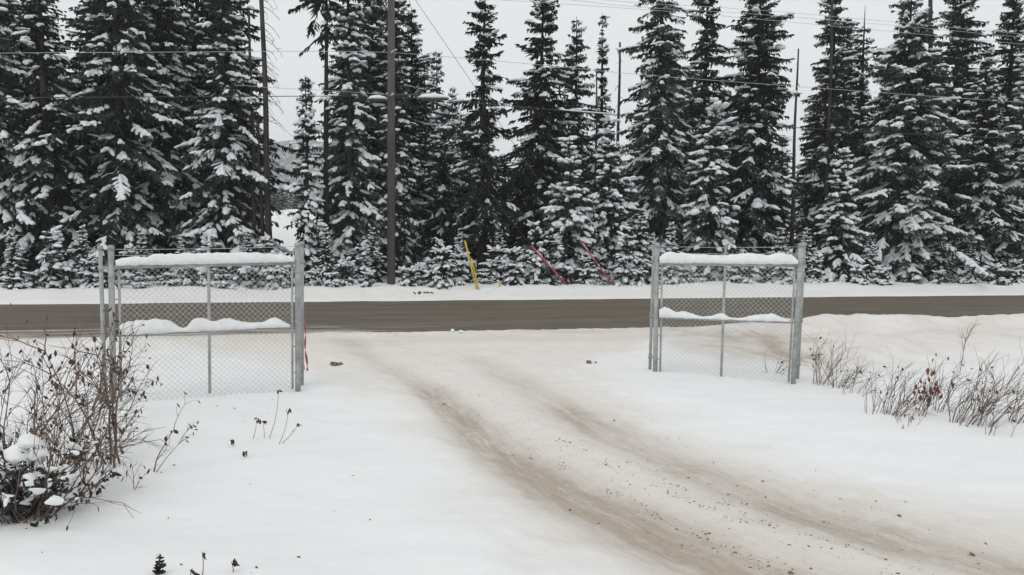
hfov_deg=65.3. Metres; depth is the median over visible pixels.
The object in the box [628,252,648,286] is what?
sapling
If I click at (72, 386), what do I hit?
bare shrub
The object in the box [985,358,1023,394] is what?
weed clump
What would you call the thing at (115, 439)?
bare shrub
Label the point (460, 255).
sapling
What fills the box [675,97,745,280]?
conifer
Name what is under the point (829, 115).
dead tree
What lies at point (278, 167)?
conifer
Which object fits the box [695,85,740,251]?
conifer
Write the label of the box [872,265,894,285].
sapling
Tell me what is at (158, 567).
seedling
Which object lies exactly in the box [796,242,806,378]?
gate post
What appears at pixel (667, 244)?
sapling
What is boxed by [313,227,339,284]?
conifer
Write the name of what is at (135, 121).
conifer
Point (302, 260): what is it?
gate post
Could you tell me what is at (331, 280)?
sapling
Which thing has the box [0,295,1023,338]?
road
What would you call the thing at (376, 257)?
conifer
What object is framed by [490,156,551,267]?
conifer
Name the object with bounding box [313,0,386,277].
conifer
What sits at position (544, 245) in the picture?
conifer
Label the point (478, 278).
sapling
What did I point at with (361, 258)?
sapling
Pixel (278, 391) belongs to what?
dry stem
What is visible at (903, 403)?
weed clump
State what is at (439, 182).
conifer
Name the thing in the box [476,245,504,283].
sapling
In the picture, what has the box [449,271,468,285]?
sapling
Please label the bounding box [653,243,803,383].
chain link gate
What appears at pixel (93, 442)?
bare shrub
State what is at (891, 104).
conifer
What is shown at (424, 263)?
sapling
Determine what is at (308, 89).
power line
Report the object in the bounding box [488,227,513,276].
conifer
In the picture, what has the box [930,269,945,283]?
sapling
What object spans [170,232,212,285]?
sapling
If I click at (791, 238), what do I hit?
dead tree
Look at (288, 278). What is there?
sapling
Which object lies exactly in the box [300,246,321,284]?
sapling
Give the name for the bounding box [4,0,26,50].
conifer
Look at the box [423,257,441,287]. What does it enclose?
sapling
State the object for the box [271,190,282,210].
conifer
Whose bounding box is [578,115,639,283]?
conifer
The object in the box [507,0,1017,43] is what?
power line
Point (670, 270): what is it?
sapling
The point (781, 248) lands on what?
conifer
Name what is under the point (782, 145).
conifer
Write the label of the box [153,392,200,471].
bare shrub
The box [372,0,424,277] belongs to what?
conifer
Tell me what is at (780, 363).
weed clump
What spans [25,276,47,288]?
sapling
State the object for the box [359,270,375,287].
sapling
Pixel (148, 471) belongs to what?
bare shrub
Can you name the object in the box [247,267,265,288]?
sapling
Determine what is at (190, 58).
conifer
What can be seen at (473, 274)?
guy wire
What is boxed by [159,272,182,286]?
sapling
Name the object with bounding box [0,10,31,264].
conifer
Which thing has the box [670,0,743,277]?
conifer
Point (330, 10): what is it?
conifer
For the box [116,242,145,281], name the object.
sapling
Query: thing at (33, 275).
sapling
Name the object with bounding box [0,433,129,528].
leafy clump
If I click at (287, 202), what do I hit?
conifer
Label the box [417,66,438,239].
conifer
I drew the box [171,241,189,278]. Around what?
conifer
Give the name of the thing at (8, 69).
conifer
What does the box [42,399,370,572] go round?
leaf litter
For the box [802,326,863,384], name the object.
weed clump
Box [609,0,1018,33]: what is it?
power line
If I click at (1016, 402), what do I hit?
weed clump
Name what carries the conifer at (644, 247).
on the snow ground
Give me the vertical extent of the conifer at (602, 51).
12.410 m
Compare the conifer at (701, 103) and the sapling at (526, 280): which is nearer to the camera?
the sapling at (526, 280)
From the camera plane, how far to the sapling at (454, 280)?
27.08 m
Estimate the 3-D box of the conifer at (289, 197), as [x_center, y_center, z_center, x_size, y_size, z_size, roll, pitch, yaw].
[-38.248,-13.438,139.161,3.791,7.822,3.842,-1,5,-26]
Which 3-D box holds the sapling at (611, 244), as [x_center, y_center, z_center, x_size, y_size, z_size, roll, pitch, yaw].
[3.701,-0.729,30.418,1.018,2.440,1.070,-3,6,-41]
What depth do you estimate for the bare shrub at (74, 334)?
7.69 m
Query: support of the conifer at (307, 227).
on the snow ground
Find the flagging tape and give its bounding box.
[304,325,307,370]
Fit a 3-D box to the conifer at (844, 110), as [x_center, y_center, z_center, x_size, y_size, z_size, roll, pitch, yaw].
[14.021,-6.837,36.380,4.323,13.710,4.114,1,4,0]
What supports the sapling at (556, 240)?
on the snow ground
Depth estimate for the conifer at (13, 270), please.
25.81 m
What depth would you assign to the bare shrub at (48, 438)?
6.75 m
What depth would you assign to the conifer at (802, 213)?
41.43 m
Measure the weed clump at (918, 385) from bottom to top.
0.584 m
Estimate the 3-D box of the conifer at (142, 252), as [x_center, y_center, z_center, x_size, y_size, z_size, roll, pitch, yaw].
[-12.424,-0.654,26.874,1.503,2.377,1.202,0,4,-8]
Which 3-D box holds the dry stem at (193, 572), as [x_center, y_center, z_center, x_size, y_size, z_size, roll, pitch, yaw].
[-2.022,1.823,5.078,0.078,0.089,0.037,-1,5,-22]
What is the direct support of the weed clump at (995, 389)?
on the snow ground
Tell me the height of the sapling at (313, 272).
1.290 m
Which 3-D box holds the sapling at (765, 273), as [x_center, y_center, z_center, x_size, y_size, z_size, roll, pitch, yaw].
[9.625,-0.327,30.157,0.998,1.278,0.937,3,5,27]
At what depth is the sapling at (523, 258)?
29.72 m
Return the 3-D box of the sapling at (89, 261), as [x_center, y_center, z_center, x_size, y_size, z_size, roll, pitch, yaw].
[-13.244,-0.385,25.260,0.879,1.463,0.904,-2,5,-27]
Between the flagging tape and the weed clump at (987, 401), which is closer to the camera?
the weed clump at (987, 401)
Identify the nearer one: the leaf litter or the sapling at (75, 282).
the leaf litter
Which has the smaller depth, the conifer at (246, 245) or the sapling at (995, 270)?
the conifer at (246, 245)
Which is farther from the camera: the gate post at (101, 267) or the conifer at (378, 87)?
the conifer at (378, 87)
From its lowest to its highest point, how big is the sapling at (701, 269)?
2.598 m
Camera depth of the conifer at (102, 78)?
33.38 m
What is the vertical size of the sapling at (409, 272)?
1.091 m
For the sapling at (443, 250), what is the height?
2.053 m
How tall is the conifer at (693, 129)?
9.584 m
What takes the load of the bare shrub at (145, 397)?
on the snow ground
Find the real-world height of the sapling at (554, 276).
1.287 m
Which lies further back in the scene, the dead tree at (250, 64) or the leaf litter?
the dead tree at (250, 64)
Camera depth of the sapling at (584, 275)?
28.28 m
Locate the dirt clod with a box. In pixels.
[330,361,342,365]
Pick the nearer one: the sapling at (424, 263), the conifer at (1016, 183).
the sapling at (424, 263)
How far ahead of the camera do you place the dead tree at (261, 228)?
28.09 m
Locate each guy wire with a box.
[395,71,567,284]
[409,0,479,289]
[416,1,613,284]
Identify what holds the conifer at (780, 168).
on the snow ground
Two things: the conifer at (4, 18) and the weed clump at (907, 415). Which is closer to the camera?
the weed clump at (907, 415)
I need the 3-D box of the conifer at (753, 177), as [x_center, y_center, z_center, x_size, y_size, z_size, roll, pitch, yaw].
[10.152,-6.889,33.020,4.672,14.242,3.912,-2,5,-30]
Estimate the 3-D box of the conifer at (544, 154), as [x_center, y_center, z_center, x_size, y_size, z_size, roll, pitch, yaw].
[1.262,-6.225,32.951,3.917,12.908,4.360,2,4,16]
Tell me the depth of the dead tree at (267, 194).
27.77 m
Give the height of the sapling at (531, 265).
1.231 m
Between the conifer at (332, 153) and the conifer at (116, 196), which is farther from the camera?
the conifer at (332, 153)
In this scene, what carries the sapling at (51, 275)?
on the snow ground
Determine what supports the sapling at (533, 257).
on the snow ground
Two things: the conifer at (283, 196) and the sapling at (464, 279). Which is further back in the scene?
the conifer at (283, 196)
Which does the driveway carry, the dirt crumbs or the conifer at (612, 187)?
the dirt crumbs
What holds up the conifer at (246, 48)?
on the snow ground
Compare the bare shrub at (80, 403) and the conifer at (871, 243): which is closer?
the bare shrub at (80, 403)
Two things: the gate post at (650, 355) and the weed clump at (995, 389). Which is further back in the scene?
the gate post at (650, 355)
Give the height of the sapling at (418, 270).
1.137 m
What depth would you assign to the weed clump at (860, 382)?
11.47 m
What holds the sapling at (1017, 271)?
on the snow ground
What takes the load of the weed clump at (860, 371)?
on the snow ground
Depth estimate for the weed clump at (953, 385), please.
10.07 m
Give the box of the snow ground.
[0,209,1023,574]
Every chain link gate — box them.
[107,242,300,403]
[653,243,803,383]
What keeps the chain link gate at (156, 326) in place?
on the snow ground
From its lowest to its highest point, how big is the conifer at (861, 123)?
13.177 m
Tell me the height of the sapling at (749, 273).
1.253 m
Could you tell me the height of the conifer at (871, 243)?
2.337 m
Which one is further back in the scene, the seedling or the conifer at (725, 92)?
the conifer at (725, 92)
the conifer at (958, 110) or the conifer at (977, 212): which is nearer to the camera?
the conifer at (977, 212)
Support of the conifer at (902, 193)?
on the snow ground
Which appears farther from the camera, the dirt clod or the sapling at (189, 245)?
the sapling at (189, 245)
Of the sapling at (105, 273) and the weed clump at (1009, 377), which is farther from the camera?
the sapling at (105, 273)
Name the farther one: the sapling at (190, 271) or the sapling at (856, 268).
the sapling at (856, 268)
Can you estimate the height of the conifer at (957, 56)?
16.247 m
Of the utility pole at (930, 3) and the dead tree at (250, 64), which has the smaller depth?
the dead tree at (250, 64)
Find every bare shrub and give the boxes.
[0,302,149,445]
[0,307,144,467]
[0,310,146,464]
[0,315,153,530]
[0,316,169,479]
[0,413,170,509]
[23,377,148,489]
[68,335,161,424]
[121,464,152,489]
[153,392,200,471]
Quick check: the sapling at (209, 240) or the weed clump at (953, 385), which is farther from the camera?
the sapling at (209, 240)
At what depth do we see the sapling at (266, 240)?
27.11 m
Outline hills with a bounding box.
[256,140,804,226]
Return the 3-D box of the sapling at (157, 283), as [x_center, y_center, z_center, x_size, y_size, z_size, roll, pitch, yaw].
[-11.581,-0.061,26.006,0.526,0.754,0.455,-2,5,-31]
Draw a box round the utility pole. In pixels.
[368,0,448,284]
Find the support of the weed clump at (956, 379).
on the snow ground
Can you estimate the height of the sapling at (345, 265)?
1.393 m
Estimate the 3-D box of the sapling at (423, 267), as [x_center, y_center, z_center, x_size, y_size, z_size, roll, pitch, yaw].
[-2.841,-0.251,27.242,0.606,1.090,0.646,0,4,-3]
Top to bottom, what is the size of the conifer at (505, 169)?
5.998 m
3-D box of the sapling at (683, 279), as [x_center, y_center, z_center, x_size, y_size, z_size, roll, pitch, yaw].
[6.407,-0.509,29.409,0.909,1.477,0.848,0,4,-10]
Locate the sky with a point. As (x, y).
(447, 17)
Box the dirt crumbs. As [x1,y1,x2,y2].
[427,388,986,573]
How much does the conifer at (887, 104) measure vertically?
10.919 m
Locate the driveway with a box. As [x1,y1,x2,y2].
[178,326,1023,574]
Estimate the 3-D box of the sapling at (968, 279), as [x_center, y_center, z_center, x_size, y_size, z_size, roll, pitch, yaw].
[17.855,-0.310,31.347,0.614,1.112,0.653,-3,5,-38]
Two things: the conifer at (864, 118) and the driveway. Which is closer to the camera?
the driveway
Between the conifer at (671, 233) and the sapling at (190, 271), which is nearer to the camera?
the sapling at (190, 271)
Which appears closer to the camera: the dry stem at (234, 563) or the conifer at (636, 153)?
the dry stem at (234, 563)
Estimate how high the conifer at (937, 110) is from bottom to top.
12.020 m
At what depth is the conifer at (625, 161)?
41.90 m
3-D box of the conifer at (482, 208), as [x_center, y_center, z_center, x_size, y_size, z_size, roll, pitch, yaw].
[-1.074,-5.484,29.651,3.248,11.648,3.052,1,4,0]
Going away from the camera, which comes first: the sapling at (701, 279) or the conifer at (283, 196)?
the sapling at (701, 279)
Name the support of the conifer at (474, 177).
on the snow ground
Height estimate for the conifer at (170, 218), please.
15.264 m
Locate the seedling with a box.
[152,554,166,573]
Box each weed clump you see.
[764,347,804,374]
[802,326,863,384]
[809,339,882,388]
[840,357,886,396]
[855,345,944,416]
[859,372,906,414]
[893,408,921,427]
[898,365,958,405]
[910,354,952,416]
[925,357,991,412]
[932,345,1019,426]
[940,362,979,390]
[959,319,980,372]
[965,353,1023,411]
[973,361,1023,426]
[978,398,1023,435]
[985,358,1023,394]
[1004,347,1023,423]
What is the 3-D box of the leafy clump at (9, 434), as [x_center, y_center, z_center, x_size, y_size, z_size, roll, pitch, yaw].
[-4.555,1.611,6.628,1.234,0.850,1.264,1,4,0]
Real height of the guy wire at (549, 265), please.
7.226 m
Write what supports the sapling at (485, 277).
on the snow ground
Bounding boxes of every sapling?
[0,276,27,290]
[22,269,43,288]
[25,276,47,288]
[36,225,70,288]
[47,261,67,280]
[56,261,81,288]
[67,239,84,277]
[77,252,98,288]
[93,268,122,288]
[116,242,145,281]
[122,274,134,285]
[131,276,152,288]
[150,276,162,285]
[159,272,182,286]
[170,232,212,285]
[180,267,196,285]
[194,232,226,285]
[195,266,220,286]
[210,274,234,288]
[226,266,252,289]
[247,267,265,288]
[254,234,277,285]
[263,250,290,289]
[280,265,305,286]
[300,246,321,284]
[305,257,323,285]
[312,247,339,277]
[324,270,339,286]
[331,245,359,279]
[335,256,358,285]
[352,239,371,282]
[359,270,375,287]
[395,266,407,282]
[400,265,417,286]
[414,275,426,285]
[415,262,423,275]
[420,258,441,284]
[420,264,427,283]
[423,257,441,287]
[426,237,455,289]
[441,263,459,283]
[449,245,469,282]
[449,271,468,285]
[455,260,468,285]
[464,260,475,282]
[472,271,481,282]
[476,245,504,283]
[479,272,494,283]
[491,254,511,282]
[497,246,528,286]
[508,247,526,276]
[519,266,531,283]
[524,220,549,284]
[526,261,535,278]
[540,262,560,285]
[541,231,573,284]
[575,255,598,284]
[591,248,609,284]
[604,231,639,285]
[606,236,616,269]
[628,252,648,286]
[643,259,660,284]
[646,238,659,282]
[659,239,682,281]
[659,265,679,284]
[675,266,693,282]
[691,273,705,282]
[697,238,720,280]
[722,268,742,282]
[742,266,758,283]
[755,266,778,282]
[771,253,795,284]
[778,249,794,276]
[806,253,827,282]
[848,261,869,284]
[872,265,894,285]
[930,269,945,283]
[959,266,975,283]
[984,262,1011,284]
[1008,259,1023,283]
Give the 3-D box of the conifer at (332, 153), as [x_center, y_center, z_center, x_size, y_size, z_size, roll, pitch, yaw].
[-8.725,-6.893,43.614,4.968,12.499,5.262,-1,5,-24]
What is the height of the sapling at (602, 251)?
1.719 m
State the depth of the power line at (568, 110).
27.48 m
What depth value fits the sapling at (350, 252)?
28.49 m
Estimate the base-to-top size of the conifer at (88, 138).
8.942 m
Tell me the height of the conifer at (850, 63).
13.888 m
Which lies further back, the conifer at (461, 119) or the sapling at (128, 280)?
the conifer at (461, 119)
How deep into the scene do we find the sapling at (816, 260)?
30.34 m
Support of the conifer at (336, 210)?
on the snow ground
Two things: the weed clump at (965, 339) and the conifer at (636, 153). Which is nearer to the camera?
the weed clump at (965, 339)
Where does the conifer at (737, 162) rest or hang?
on the snow ground
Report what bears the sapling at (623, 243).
on the snow ground
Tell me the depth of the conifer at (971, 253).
32.79 m
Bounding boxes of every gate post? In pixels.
[97,245,108,403]
[300,241,304,385]
[648,241,655,368]
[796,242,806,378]
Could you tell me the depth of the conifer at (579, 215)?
28.73 m
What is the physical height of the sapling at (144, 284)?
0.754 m
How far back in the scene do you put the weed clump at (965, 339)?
13.56 m
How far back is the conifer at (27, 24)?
33.42 m
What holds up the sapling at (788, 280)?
on the snow ground
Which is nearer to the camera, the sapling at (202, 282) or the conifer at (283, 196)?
the sapling at (202, 282)
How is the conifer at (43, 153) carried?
on the snow ground
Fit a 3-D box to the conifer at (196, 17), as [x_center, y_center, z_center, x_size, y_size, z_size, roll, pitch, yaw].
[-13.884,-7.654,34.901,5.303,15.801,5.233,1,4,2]
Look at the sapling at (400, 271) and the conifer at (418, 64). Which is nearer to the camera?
the sapling at (400, 271)
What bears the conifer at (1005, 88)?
on the snow ground
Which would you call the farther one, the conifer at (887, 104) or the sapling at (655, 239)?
the conifer at (887, 104)
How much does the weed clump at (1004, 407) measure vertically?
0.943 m
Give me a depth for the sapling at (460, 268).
27.22 m
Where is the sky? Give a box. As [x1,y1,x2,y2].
[12,0,1023,177]
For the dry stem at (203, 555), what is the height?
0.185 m
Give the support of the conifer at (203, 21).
on the snow ground
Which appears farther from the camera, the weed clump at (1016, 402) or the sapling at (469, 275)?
the sapling at (469, 275)
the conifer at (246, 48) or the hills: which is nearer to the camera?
the conifer at (246, 48)
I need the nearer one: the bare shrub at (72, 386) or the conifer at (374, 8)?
the bare shrub at (72, 386)
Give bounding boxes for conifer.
[0,0,39,251]
[0,0,66,282]
[0,0,107,281]
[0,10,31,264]
[0,227,28,282]
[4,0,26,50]
[5,0,76,273]
[24,62,92,268]
[47,0,187,280]
[56,53,109,263]
[60,4,120,214]
[64,1,143,220]
[70,224,97,284]
[94,0,212,277]
[95,0,194,268]
[110,0,212,273]
[131,233,161,281]
[166,0,289,280]
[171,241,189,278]
[177,0,250,206]
[190,0,283,267]
[190,0,294,267]
[190,10,217,60]
[235,233,256,281]
[238,19,273,248]
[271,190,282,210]
[277,193,287,209]
[280,75,331,283]
[284,193,293,209]
[285,180,290,207]
[288,0,346,252]
[288,182,303,208]
[300,8,386,274]
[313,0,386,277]
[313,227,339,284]
[315,69,368,242]
[318,0,432,274]
[354,227,386,282]
[360,9,431,275]
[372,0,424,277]
[397,8,447,267]
[404,66,441,239]
[408,102,477,278]
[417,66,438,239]
[425,50,452,216]
[440,0,525,277]
[446,87,461,213]
[446,112,469,216]
[447,125,489,271]
[450,233,468,261]
[452,119,513,252]
[487,154,517,262]
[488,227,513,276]
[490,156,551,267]
[493,0,590,272]
[536,135,608,283]
[543,133,568,272]
[546,18,606,254]
[557,131,589,233]
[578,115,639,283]
[579,152,622,250]
[583,15,623,223]
[592,145,637,232]
[616,0,708,267]
[620,102,651,219]
[623,208,668,279]
[631,51,692,239]
[645,84,699,273]
[659,222,683,279]
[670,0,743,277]
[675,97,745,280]
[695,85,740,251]
[701,0,813,280]
[717,88,741,154]
[720,238,739,280]
[724,72,745,227]
[740,113,791,252]
[761,227,796,276]
[768,0,866,274]
[773,135,800,245]
[784,99,823,267]
[790,227,818,282]
[812,147,877,282]
[817,18,868,191]
[818,0,992,283]
[836,13,887,265]
[836,84,881,252]
[859,232,889,282]
[871,82,899,180]
[873,50,941,242]
[912,222,957,282]
[916,48,945,207]
[918,0,1003,274]
[933,47,1023,280]
[943,28,989,223]
[953,232,983,282]
[974,0,1023,248]
[984,54,1023,278]
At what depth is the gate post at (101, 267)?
10.16 m
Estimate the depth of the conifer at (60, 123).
31.35 m
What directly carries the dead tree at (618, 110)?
on the snow ground
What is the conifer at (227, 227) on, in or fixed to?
on the snow ground
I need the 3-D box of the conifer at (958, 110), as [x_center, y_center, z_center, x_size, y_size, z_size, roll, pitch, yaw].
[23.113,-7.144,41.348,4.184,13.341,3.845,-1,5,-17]
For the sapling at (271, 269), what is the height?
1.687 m
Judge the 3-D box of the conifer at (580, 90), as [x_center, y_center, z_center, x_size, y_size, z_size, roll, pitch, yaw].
[2.737,-5.886,35.241,2.911,11.755,2.916,1,4,0]
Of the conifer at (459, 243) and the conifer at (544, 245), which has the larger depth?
the conifer at (544, 245)
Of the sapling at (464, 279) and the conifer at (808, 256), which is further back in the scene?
the conifer at (808, 256)
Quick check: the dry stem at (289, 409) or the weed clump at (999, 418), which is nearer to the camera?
the dry stem at (289, 409)
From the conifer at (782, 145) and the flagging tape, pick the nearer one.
the flagging tape
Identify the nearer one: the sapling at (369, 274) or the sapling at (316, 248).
the sapling at (369, 274)
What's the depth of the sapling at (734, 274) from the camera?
29.92 m
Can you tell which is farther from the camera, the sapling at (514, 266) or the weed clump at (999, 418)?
the sapling at (514, 266)
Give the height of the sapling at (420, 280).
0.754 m
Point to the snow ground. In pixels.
(300, 501)
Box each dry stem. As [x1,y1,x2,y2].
[190,568,199,574]
[202,552,205,574]
[231,558,239,571]
[269,390,282,437]
[279,408,291,443]
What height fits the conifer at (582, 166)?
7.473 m
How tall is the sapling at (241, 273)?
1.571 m
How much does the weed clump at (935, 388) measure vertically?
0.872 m
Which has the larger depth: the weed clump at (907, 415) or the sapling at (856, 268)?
the sapling at (856, 268)
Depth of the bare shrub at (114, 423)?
8.02 m
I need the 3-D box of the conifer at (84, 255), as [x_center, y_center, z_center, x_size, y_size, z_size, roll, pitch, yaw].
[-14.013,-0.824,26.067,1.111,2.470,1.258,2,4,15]
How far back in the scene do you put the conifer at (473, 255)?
38.25 m
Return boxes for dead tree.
[241,10,257,267]
[246,0,293,242]
[251,118,263,280]
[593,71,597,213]
[615,42,623,251]
[789,49,799,252]
[823,0,835,268]
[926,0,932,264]
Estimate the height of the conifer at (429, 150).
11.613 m
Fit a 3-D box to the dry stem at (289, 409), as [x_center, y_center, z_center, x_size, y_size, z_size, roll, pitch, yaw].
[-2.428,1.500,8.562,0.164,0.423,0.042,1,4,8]
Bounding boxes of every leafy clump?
[0,427,32,508]
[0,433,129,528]
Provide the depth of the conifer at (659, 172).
31.87 m
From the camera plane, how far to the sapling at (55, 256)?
25.07 m
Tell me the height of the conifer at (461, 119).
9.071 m
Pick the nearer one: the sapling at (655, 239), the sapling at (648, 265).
the sapling at (648, 265)
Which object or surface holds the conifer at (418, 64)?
on the snow ground
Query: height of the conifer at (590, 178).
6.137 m
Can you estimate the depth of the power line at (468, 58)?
26.60 m
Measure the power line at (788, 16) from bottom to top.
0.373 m
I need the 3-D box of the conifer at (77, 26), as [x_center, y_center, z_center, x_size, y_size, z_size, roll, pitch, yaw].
[-17.782,-7.144,34.568,3.980,14.147,3.791,-1,4,-16]
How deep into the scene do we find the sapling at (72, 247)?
26.17 m
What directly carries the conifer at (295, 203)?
on the snow ground
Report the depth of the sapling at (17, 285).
24.00 m
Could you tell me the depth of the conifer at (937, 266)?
32.68 m
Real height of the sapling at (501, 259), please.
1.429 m
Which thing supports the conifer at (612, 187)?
on the snow ground
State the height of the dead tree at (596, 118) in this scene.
9.355 m
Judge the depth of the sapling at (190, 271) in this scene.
25.98 m
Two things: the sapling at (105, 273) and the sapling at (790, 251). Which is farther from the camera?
the sapling at (790, 251)
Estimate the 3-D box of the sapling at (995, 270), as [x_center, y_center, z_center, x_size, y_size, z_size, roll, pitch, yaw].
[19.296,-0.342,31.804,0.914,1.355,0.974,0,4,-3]
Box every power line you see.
[3,96,1023,138]
[39,51,1013,101]
[239,85,384,94]
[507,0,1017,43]
[574,0,1016,36]
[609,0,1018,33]
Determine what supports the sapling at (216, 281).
on the snow ground
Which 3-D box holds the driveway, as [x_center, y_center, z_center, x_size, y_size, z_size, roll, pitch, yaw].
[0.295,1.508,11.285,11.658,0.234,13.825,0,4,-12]
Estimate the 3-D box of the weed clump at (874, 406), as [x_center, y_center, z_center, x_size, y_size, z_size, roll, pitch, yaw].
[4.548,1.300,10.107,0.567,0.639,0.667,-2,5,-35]
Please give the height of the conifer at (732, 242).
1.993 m
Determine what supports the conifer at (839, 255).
on the snow ground
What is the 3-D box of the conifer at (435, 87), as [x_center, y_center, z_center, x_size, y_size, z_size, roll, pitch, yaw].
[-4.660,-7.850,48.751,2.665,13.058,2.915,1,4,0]
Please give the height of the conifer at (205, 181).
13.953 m
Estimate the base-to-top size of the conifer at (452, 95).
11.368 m

